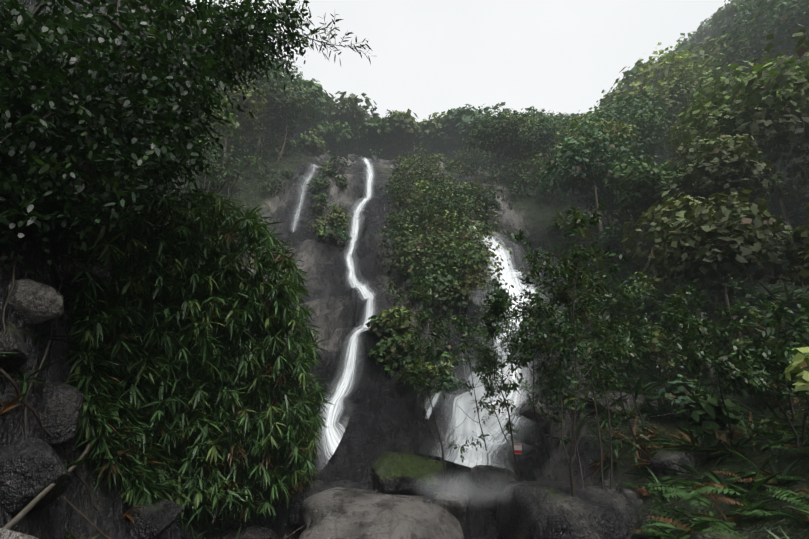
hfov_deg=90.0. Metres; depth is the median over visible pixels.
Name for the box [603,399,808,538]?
fern fronds
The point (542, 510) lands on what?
boulder
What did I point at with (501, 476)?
boulder
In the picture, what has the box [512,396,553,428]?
boulder
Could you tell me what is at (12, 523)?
branches
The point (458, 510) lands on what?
boulder
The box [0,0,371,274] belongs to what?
overhang tree
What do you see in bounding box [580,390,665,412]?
boulder
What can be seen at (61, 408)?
boulder
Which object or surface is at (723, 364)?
slender tree
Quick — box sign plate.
[514,443,521,454]
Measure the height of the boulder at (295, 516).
0.989 m
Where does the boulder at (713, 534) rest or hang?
on the terrain
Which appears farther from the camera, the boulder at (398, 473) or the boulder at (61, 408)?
the boulder at (398, 473)
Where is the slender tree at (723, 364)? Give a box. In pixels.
[380,197,808,497]
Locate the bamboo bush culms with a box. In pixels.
[108,162,304,476]
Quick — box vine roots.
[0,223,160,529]
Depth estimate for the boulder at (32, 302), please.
4.80 m
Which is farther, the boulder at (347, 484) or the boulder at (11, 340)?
the boulder at (347, 484)
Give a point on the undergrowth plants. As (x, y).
(688, 435)
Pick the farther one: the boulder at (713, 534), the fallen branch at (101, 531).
the fallen branch at (101, 531)
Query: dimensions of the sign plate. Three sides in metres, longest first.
0.260 x 0.172 x 0.042 m
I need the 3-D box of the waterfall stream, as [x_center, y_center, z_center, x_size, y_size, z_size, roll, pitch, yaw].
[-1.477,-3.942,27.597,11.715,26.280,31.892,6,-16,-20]
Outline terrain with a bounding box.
[0,0,808,538]
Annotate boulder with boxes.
[0,321,27,369]
[0,436,71,516]
[8,278,63,323]
[40,383,83,446]
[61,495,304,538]
[126,498,184,538]
[218,521,273,538]
[289,480,335,524]
[298,487,464,538]
[330,480,365,489]
[372,451,445,494]
[433,492,466,516]
[471,463,518,493]
[495,481,642,538]
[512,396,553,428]
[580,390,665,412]
[647,449,705,476]
[689,529,742,538]
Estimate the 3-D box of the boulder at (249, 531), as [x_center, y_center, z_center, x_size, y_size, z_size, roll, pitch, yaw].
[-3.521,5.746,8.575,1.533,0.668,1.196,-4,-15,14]
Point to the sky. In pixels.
(428, 57)
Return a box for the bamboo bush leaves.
[61,175,333,526]
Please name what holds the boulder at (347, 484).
on the terrain
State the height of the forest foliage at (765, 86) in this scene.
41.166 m
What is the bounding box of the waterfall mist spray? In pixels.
[412,468,516,511]
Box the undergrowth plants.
[0,185,808,538]
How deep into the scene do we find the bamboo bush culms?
8.46 m
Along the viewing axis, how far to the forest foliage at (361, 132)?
52.95 m
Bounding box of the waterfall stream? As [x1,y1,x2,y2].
[290,158,536,467]
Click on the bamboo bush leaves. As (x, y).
(101, 367)
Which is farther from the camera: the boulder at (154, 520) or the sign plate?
the sign plate
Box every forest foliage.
[87,0,808,445]
[96,0,808,177]
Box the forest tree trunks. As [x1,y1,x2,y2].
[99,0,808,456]
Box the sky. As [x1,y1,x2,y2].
[177,0,730,121]
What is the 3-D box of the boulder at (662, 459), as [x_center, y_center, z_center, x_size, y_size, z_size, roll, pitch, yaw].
[5.690,4.144,8.327,1.356,0.862,1.018,7,-16,-24]
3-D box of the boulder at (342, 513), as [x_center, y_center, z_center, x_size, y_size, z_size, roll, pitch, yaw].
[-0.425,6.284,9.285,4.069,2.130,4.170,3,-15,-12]
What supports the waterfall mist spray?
on the terrain
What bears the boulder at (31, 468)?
on the terrain

